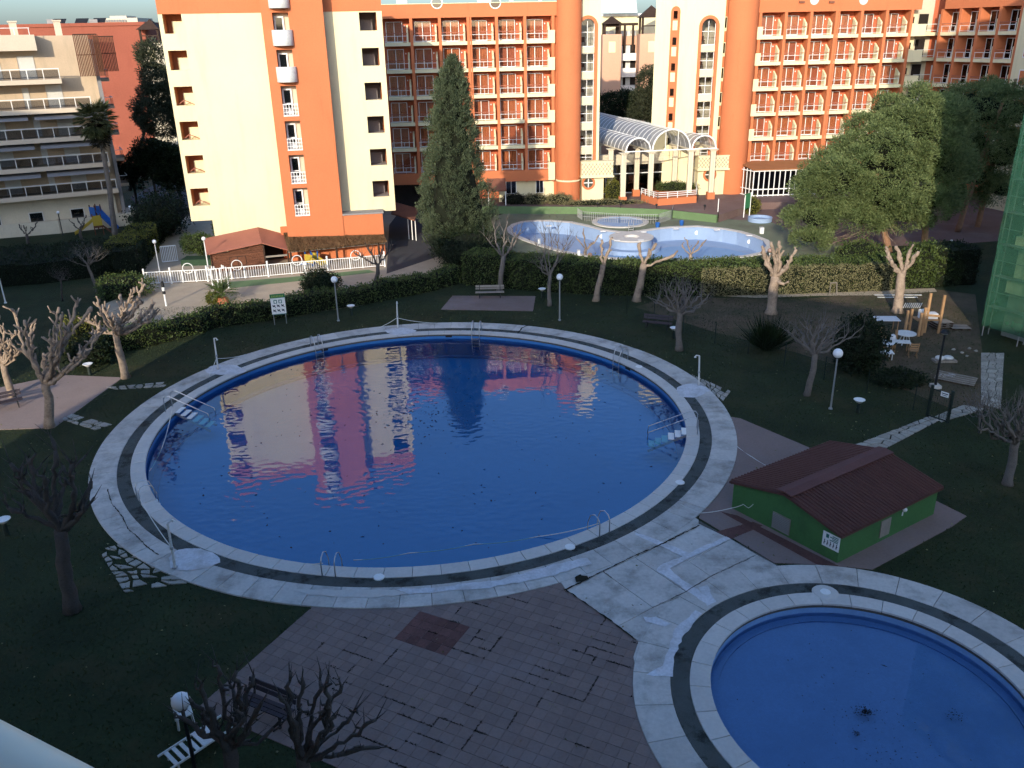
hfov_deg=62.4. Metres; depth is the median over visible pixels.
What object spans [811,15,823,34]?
window
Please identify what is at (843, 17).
window
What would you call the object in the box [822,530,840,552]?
pool sign
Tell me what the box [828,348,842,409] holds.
globe lamp
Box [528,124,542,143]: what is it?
window
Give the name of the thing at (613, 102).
garden tree
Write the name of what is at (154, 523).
rope
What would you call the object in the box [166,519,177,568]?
shower post
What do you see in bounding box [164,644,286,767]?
pollarded tree
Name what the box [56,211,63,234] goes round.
globe lamp
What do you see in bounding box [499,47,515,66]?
window
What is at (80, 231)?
pollarded tree
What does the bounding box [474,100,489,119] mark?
window
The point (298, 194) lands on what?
shaft door
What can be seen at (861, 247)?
shrub
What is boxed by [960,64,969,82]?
window
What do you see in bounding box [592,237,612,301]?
pollarded tree
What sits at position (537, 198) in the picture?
shrub
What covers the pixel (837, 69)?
window
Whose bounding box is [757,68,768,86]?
window
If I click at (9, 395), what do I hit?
bench
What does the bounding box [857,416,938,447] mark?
stone path
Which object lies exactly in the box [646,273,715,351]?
bare tree
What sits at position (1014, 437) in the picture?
bare tree
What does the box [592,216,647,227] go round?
paddling pool
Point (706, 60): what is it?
window
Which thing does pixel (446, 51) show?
window
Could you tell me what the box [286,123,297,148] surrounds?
shaft door
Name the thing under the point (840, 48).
window
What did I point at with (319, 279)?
shrub
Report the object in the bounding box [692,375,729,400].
stepping stones
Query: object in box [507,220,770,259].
kidney pool
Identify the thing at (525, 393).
pool basin
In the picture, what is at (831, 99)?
window
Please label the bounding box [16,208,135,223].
house terrace
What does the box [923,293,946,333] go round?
timber posts
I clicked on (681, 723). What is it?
kids pool deck
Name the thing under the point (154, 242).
globe lamp
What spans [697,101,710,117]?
window
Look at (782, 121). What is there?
window
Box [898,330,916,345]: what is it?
round table
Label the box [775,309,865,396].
bare tree
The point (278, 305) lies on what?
rules sign
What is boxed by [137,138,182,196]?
garden tree
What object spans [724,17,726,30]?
window
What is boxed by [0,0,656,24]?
sky
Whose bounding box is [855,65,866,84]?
window
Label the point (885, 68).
window
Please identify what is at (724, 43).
window
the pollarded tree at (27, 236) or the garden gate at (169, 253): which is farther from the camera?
the pollarded tree at (27, 236)
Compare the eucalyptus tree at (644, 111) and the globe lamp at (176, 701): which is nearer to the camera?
the globe lamp at (176, 701)
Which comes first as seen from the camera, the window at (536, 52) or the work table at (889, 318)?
the work table at (889, 318)
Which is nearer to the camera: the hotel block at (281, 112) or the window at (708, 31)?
the hotel block at (281, 112)
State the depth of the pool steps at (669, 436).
42.53 m
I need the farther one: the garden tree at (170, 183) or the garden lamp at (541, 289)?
the garden tree at (170, 183)
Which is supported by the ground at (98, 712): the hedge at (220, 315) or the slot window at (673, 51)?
the hedge at (220, 315)
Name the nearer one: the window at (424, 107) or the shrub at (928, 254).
the shrub at (928, 254)
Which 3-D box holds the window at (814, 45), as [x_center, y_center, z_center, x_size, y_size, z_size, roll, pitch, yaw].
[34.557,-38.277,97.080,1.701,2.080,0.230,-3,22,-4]
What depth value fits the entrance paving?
73.37 m
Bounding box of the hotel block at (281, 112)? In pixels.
[155,0,395,260]
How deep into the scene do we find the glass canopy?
97.18 m
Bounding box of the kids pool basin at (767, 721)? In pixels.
[711,607,1023,767]
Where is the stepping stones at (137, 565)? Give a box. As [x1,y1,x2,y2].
[97,544,188,593]
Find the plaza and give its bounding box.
[730,204,1003,245]
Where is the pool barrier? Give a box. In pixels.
[577,208,672,222]
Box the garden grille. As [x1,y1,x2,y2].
[903,303,921,307]
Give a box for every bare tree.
[46,261,70,300]
[63,242,109,291]
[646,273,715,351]
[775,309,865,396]
[958,379,1012,432]
[960,388,1023,486]
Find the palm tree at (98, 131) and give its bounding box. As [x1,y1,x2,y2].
[71,97,118,234]
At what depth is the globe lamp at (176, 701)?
21.21 m
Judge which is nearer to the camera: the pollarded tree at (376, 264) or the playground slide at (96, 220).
the pollarded tree at (376, 264)
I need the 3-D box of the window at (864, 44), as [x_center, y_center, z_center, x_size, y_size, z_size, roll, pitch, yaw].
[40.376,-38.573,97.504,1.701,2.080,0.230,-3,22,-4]
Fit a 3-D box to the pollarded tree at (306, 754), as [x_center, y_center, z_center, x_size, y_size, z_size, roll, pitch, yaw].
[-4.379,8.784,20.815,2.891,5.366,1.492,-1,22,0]
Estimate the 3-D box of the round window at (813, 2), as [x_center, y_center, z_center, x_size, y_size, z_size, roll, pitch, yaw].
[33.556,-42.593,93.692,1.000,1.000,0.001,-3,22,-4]
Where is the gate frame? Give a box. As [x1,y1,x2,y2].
[209,265,228,287]
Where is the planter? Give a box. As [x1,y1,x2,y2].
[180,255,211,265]
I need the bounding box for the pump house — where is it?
[729,440,943,562]
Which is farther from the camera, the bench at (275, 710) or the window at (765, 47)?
the window at (765, 47)
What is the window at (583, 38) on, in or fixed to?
in the hotel at (532, 71)
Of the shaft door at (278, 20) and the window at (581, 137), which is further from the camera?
the window at (581, 137)
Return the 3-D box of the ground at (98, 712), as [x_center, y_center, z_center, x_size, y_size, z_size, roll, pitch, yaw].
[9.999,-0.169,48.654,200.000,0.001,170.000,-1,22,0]
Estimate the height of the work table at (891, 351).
0.450 m
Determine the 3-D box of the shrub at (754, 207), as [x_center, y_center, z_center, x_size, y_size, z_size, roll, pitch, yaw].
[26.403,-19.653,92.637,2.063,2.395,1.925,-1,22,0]
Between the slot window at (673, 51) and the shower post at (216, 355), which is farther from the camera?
the slot window at (673, 51)
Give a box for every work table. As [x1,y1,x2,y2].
[873,316,900,329]
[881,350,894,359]
[885,340,897,355]
[890,339,910,353]
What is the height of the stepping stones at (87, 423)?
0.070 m
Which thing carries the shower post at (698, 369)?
on the pool deck at (697, 478)
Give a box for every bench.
[0,388,22,407]
[240,676,296,728]
[475,285,503,298]
[642,313,672,330]
[874,294,920,297]
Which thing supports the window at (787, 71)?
in the hotel at (766, 95)
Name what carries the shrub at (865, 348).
on the bare soil
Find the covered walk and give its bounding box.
[391,202,417,240]
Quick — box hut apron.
[699,417,966,569]
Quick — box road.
[131,184,189,216]
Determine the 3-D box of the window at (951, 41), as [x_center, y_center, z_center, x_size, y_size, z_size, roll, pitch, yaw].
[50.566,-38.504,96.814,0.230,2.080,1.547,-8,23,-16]
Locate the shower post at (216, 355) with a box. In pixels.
[213,338,219,369]
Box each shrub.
[52,315,102,352]
[62,333,115,368]
[93,270,158,300]
[119,186,194,237]
[177,230,213,255]
[298,265,343,292]
[430,224,514,269]
[500,191,525,204]
[523,192,549,204]
[546,191,572,204]
[563,197,648,205]
[603,176,619,199]
[653,180,700,191]
[743,194,761,213]
[830,308,897,376]
[831,236,891,257]
[867,364,932,389]
[901,237,954,287]
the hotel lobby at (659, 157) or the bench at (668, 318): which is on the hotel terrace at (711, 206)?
the hotel lobby at (659, 157)
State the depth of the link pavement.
30.98 m
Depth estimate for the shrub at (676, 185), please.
98.71 m
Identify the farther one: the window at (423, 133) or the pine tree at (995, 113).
the window at (423, 133)
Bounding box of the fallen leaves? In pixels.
[0,296,1020,758]
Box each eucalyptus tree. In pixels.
[125,36,176,190]
[624,63,653,122]
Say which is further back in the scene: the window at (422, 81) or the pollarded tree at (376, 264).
the window at (422, 81)
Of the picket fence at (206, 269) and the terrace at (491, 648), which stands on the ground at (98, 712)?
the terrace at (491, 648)
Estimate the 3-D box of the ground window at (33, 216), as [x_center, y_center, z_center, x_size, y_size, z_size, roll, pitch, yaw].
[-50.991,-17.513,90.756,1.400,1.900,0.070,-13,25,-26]
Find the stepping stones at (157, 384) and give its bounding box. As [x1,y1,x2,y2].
[108,381,173,389]
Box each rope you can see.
[139,499,169,545]
[149,410,171,470]
[209,354,245,375]
[353,523,598,560]
[681,504,752,512]
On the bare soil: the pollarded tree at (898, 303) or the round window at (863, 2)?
the pollarded tree at (898, 303)
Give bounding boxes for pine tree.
[774,78,986,252]
[933,74,1023,231]
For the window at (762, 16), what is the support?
in the hotel at (766, 95)
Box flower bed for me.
[641,182,696,205]
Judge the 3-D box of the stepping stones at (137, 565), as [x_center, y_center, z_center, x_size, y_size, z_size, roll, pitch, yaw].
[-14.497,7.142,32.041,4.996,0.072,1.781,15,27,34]
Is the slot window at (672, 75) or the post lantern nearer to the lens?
the post lantern
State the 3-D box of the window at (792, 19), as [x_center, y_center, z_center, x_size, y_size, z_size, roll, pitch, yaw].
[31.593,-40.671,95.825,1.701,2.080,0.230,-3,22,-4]
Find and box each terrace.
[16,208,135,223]
[201,583,660,767]
[481,182,925,214]
[482,214,842,259]
[718,196,978,221]
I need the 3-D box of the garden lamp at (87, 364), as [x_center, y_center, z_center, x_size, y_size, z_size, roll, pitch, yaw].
[-25.653,-0.883,51.208,0.600,0.765,0.591,-1,22,0]
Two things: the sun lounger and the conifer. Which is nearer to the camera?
the sun lounger
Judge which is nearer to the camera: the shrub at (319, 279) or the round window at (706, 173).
the shrub at (319, 279)
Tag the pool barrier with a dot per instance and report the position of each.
(667, 216)
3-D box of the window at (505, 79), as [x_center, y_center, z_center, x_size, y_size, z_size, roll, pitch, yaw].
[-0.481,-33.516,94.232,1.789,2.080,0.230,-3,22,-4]
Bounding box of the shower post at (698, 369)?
[694,355,700,384]
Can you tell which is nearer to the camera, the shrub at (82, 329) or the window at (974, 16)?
the shrub at (82, 329)
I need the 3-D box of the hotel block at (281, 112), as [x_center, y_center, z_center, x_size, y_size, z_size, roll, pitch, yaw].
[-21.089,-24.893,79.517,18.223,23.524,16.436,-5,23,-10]
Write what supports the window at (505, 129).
in the hotel at (532, 71)
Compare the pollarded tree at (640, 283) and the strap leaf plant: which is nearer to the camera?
the strap leaf plant
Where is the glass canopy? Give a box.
[599,112,718,202]
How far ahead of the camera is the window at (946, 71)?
98.14 m
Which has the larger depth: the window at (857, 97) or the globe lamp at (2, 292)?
the window at (857, 97)
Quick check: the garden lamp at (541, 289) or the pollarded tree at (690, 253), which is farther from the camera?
the pollarded tree at (690, 253)
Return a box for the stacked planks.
[934,370,977,385]
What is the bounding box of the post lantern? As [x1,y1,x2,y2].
[161,281,166,305]
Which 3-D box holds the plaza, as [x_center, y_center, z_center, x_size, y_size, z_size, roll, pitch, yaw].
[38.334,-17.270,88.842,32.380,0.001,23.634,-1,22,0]
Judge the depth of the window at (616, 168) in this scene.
101.13 m
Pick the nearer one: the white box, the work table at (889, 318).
the work table at (889, 318)
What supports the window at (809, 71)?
in the hotel at (766, 95)
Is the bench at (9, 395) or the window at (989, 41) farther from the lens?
the window at (989, 41)
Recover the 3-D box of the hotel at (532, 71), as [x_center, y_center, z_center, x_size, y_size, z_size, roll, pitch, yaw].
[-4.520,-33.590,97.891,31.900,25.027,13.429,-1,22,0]
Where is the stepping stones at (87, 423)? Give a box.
[63,414,111,430]
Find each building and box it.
[0,18,161,162]
[0,20,128,224]
[0,719,93,767]
[600,0,655,152]
[981,115,1023,346]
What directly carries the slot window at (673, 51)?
in the hotel at (766, 95)
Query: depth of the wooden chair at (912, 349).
51.16 m
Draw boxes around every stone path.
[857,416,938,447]
[935,405,982,422]
[981,353,1003,408]
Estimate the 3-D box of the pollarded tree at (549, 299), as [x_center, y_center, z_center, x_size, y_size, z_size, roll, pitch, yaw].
[2.726,-9.284,61.566,4.517,7.578,4.113,-1,22,0]
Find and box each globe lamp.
[0,280,6,302]
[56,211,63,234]
[152,240,159,270]
[171,692,196,767]
[201,237,209,275]
[331,276,339,320]
[556,274,562,320]
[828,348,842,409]
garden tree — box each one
[116,153,152,208]
[124,135,171,196]
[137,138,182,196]
[153,161,185,200]
[599,86,643,150]
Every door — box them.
[273,16,284,29]
[278,53,288,66]
[282,88,293,114]
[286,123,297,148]
[290,157,301,181]
[294,189,304,213]
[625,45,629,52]
[625,61,629,67]
[625,77,629,84]
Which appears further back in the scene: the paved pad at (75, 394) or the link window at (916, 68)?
the link window at (916, 68)
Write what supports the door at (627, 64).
in the building at (630, 28)
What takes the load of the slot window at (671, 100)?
in the hotel at (766, 95)
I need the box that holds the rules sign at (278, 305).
[269,293,286,324]
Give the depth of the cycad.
64.53 m
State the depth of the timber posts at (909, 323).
54.90 m
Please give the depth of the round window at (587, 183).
96.81 m
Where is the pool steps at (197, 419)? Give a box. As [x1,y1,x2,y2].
[163,390,216,431]
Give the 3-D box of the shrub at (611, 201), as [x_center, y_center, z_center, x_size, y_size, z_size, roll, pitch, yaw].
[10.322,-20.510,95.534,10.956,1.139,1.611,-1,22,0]
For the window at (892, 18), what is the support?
in the hotel at (766, 95)
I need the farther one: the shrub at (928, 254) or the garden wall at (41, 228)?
the garden wall at (41, 228)
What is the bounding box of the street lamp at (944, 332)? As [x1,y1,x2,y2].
[929,329,949,388]
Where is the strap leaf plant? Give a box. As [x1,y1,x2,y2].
[735,311,802,351]
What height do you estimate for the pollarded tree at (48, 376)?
7.158 m
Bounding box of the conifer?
[415,52,502,257]
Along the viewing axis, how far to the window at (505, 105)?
95.31 m
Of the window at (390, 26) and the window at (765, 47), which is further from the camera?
the window at (765, 47)
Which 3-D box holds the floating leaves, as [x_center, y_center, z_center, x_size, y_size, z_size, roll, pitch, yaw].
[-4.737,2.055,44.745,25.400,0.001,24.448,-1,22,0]
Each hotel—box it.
[381,0,613,209]
[651,0,955,196]
[897,0,1023,210]
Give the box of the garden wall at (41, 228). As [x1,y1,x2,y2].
[0,213,132,237]
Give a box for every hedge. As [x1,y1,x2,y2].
[0,237,113,286]
[99,263,463,354]
[107,220,167,275]
[461,245,939,296]
[915,238,982,286]
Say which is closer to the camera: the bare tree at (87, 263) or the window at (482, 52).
the bare tree at (87, 263)
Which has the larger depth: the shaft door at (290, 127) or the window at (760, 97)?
the window at (760, 97)
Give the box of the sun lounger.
[157,714,232,767]
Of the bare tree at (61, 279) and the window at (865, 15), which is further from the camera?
the window at (865, 15)
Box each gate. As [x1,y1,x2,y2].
[160,245,177,261]
[926,384,954,422]
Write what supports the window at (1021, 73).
in the hotel at (987, 38)
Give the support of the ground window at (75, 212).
in the apartment building at (51, 163)
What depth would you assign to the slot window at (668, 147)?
100.54 m
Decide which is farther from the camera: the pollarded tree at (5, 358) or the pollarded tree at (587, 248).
the pollarded tree at (587, 248)
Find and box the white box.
[759,227,763,233]
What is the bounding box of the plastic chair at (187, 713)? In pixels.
[170,692,194,730]
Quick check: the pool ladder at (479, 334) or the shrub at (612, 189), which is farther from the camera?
the shrub at (612, 189)
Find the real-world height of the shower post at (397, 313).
1.998 m
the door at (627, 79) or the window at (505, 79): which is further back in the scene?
the door at (627, 79)
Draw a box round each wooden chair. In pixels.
[880,327,897,347]
[907,343,919,357]
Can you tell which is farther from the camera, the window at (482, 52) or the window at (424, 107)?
the window at (424, 107)
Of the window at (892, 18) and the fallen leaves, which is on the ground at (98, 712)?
the fallen leaves
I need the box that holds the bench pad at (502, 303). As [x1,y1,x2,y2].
[442,296,535,310]
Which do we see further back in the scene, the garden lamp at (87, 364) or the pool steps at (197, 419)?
the garden lamp at (87, 364)
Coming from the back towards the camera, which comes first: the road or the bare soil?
the road
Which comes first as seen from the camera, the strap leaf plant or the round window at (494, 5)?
the strap leaf plant
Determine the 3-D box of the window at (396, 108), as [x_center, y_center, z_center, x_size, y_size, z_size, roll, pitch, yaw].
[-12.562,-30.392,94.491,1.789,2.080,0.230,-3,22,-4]
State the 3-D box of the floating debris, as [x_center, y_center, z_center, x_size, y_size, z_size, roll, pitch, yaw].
[10.499,9.704,25.438,6.164,0.001,7.746,16,28,35]
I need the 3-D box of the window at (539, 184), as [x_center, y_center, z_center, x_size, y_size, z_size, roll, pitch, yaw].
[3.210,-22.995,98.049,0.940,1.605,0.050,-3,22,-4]
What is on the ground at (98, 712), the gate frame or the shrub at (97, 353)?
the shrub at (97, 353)
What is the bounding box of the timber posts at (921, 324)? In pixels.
[917,307,926,336]
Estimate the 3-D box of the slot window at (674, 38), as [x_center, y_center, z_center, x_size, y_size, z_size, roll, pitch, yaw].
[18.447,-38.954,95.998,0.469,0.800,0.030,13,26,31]
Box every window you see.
[28,211,44,221]
[70,207,84,217]
[385,22,402,42]
[387,49,404,69]
[389,76,406,95]
[391,102,407,121]
[393,128,409,147]
[394,153,410,171]
[414,21,430,41]
[415,49,432,68]
[417,75,433,95]
[418,102,434,120]
[420,128,435,146]
[421,153,434,171]
[431,0,442,8]
[442,21,458,41]
[443,48,459,65]
[471,20,486,40]
[472,47,487,67]
[473,74,488,93]
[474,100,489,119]
[475,126,489,144]
[476,151,490,169]
[489,0,500,8]
[498,19,514,39]
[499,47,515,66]
[500,73,515,93]
[500,100,515,118]
[501,125,516,143]
[501,150,516,168]
[506,181,516,193]
[526,19,542,39]
[527,46,542,66]
[527,73,542,92]
[527,99,541,117]
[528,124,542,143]
[528,149,542,167]
[536,180,543,192]
[580,130,592,145]
[581,21,591,46]
[581,53,593,71]
[581,79,593,96]
[581,105,592,121]
[582,178,594,189]
[605,165,620,193]
[620,164,633,192]
[639,164,647,191]
[653,163,661,185]
[666,146,670,154]
[669,98,673,106]
[670,73,674,81]
[671,47,675,55]
[671,63,674,70]
[672,21,677,29]
[672,37,676,44]
[673,11,677,18]
[696,125,708,141]
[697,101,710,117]
[698,77,711,93]
[700,52,713,69]
[701,23,715,44]
[703,170,716,180]
[723,42,725,55]
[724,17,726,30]
[750,142,762,159]
[753,118,764,135]
[755,93,766,111]
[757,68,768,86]
[759,42,771,61]
[762,16,773,35]
[774,141,786,158]
[776,117,788,135]
[779,92,790,110]
[781,67,793,86]
[784,42,796,60]
[786,15,798,34]
[798,140,809,158]
[801,116,812,134]
[806,67,817,85]
[809,41,820,60]
[810,0,818,4]
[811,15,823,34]
[826,116,836,133]
[829,91,839,109]
[832,66,842,84]
[835,40,845,59]
[838,14,848,33]
[852,90,863,108]
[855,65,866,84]
[859,0,867,4]
[859,40,870,58]
[862,14,873,33]
[880,65,891,82]
[883,39,894,58]
[887,13,898,32]
[911,64,920,79]
[914,39,924,56]
[918,14,928,29]
[942,64,950,82]
[946,38,954,57]
[950,12,958,31]
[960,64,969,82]
[964,38,973,57]
[968,11,978,31]
[979,65,988,81]
[983,38,993,58]
[988,10,998,30]
[1000,65,1009,82]
[1003,38,1014,58]
[1008,9,1020,30]
[1017,69,1023,84]
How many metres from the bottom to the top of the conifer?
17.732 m
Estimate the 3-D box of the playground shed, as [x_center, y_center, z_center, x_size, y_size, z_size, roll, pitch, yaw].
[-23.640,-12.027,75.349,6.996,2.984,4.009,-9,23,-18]
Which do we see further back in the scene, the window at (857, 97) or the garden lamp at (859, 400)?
the window at (857, 97)
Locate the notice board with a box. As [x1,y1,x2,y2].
[743,192,751,216]
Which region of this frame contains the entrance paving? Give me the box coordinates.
[98,210,462,327]
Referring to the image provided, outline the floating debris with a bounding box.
[737,630,970,763]
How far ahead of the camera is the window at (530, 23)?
92.28 m
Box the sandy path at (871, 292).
[731,288,936,297]
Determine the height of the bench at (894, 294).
0.030 m
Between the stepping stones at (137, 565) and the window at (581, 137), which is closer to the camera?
the stepping stones at (137, 565)
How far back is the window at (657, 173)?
102.00 m
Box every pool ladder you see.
[135,480,160,503]
[310,334,324,364]
[320,551,342,576]
[471,320,481,348]
[587,510,609,536]
[612,346,628,378]
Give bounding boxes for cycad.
[200,273,244,304]
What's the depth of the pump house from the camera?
33.62 m
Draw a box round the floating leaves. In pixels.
[172,347,662,547]
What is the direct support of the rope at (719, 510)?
on the pool deck at (697, 478)
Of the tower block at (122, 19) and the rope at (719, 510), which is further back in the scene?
the tower block at (122, 19)
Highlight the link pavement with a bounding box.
[561,517,781,676]
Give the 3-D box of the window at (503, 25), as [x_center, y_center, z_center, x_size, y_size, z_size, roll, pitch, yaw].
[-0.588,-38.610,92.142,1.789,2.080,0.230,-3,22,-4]
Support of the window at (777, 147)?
in the hotel at (766, 95)
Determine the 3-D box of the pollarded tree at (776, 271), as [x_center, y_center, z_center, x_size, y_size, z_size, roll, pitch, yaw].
[18.405,-7.370,58.991,2.463,5.354,1.217,10,25,26]
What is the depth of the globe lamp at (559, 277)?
58.44 m
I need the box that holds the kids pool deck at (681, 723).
[633,565,1023,767]
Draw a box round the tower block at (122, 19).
[105,16,152,22]
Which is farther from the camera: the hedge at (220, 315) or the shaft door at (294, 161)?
the shaft door at (294, 161)
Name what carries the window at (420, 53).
in the hotel at (532, 71)
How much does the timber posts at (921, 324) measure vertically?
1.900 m
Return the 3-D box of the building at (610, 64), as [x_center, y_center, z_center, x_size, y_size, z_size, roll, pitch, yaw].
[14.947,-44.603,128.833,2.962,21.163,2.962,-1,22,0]
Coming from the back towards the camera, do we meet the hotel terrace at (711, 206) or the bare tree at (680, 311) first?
the hotel terrace at (711, 206)
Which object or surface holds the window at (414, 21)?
in the hotel at (532, 71)
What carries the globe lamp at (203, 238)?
on the entrance paving
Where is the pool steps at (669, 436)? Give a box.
[647,411,698,451]
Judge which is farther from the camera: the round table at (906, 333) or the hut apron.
the round table at (906, 333)
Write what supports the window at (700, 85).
in the hotel at (766, 95)
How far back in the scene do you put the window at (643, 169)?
101.85 m
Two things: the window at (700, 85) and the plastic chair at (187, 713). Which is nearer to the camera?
the plastic chair at (187, 713)
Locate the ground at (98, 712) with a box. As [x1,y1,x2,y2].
[0,178,1023,767]
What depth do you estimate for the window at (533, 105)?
95.49 m
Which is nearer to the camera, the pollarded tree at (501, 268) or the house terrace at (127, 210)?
the pollarded tree at (501, 268)
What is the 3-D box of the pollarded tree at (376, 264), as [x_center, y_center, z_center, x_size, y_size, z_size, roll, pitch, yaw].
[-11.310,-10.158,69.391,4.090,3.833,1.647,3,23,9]
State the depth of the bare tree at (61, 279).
65.98 m
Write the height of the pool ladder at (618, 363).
1.904 m
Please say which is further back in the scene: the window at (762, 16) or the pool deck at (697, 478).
the window at (762, 16)
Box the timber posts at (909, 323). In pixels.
[904,309,913,330]
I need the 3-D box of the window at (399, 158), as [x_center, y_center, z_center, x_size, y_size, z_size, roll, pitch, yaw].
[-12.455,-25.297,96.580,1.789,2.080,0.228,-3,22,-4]
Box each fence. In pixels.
[142,250,385,283]
[600,286,984,432]
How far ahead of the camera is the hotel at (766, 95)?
97.35 m
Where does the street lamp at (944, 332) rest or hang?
on the bare soil
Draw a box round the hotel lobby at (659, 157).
[587,152,664,193]
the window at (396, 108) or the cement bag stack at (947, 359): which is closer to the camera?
the cement bag stack at (947, 359)
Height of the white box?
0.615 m
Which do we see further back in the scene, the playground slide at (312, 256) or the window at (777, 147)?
the window at (777, 147)
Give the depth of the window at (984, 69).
93.23 m
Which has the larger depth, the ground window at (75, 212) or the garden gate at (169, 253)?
the ground window at (75, 212)
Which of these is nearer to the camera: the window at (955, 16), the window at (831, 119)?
the window at (955, 16)
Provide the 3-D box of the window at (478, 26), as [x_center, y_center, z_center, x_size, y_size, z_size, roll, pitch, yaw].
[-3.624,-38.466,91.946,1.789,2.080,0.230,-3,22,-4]
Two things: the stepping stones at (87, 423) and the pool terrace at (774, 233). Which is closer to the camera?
the stepping stones at (87, 423)
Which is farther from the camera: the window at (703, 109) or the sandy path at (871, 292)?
the window at (703, 109)
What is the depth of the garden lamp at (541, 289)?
64.48 m
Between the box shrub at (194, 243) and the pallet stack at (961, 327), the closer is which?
the pallet stack at (961, 327)
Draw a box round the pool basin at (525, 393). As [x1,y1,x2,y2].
[146,335,685,567]
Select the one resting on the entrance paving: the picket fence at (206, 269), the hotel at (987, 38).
the picket fence at (206, 269)
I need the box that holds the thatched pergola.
[280,226,387,265]
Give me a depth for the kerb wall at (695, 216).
94.17 m
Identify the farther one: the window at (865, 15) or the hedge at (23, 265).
the window at (865, 15)
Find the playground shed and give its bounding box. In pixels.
[204,227,289,272]
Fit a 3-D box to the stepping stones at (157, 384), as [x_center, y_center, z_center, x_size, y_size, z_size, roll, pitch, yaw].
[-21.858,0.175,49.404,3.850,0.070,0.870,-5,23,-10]
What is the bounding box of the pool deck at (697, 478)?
[88,322,736,608]
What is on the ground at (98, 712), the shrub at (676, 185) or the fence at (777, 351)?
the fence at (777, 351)
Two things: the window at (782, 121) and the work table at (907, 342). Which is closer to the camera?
the work table at (907, 342)
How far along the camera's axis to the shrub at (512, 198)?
96.42 m
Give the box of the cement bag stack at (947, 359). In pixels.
[931,355,957,362]
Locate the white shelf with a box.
[913,309,938,320]
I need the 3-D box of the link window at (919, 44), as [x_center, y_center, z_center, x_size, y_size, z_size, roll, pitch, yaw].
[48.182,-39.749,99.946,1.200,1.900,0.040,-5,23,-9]
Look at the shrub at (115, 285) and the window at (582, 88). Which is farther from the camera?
the window at (582, 88)
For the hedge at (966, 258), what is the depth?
65.12 m
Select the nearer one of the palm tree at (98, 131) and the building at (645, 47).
the palm tree at (98, 131)
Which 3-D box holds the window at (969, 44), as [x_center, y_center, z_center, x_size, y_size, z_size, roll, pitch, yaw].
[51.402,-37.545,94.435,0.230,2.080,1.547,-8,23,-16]
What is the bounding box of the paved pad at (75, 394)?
[0,375,120,429]
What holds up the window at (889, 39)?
in the hotel at (766, 95)
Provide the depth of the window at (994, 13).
91.25 m
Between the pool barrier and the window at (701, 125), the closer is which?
the pool barrier
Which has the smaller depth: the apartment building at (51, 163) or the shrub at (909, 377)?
the shrub at (909, 377)
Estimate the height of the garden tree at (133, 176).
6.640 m
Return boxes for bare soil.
[636,288,989,408]
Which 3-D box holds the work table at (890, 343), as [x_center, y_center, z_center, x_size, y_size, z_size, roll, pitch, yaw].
[23.027,-2.222,52.073,1.000,0.700,0.900,-16,27,-32]
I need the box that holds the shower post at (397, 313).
[396,301,398,327]
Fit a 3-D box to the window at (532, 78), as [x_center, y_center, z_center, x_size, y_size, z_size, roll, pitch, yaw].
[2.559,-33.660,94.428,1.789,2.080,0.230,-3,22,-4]
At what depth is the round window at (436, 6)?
89.33 m
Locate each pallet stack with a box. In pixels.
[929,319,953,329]
[951,324,970,330]
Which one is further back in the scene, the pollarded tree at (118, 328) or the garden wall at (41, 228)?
the garden wall at (41, 228)
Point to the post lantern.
(163, 288)
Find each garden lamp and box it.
[0,515,10,535]
[82,362,92,375]
[347,304,354,315]
[538,287,545,297]
[670,326,674,338]
[854,397,865,412]
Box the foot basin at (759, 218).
[748,215,771,222]
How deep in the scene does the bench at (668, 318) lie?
57.25 m
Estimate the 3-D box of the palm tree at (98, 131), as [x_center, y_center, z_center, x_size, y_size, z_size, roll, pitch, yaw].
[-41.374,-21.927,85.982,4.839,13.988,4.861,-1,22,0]
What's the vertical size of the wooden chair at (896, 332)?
1.200 m
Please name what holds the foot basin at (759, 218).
on the pool terrace at (774, 233)
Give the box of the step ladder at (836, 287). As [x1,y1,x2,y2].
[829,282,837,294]
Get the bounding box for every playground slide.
[75,213,111,234]
[88,204,118,229]
[300,251,325,266]
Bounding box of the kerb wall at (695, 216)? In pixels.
[483,206,717,222]
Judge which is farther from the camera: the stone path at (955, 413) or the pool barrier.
the pool barrier
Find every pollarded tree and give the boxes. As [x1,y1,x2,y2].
[0,316,25,397]
[0,424,100,615]
[2,295,106,428]
[18,218,37,243]
[69,215,86,239]
[78,278,159,379]
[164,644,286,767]
[271,658,389,767]
[352,241,391,280]
[478,212,526,290]
[520,209,577,305]
[576,228,598,254]
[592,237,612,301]
[632,242,677,301]
[681,237,706,259]
[760,240,797,314]
[884,244,919,313]
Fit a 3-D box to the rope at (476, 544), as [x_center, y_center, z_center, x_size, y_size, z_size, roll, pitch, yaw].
[-1.371,6.219,33.742,9.848,0.696,0.407,-4,23,-7]

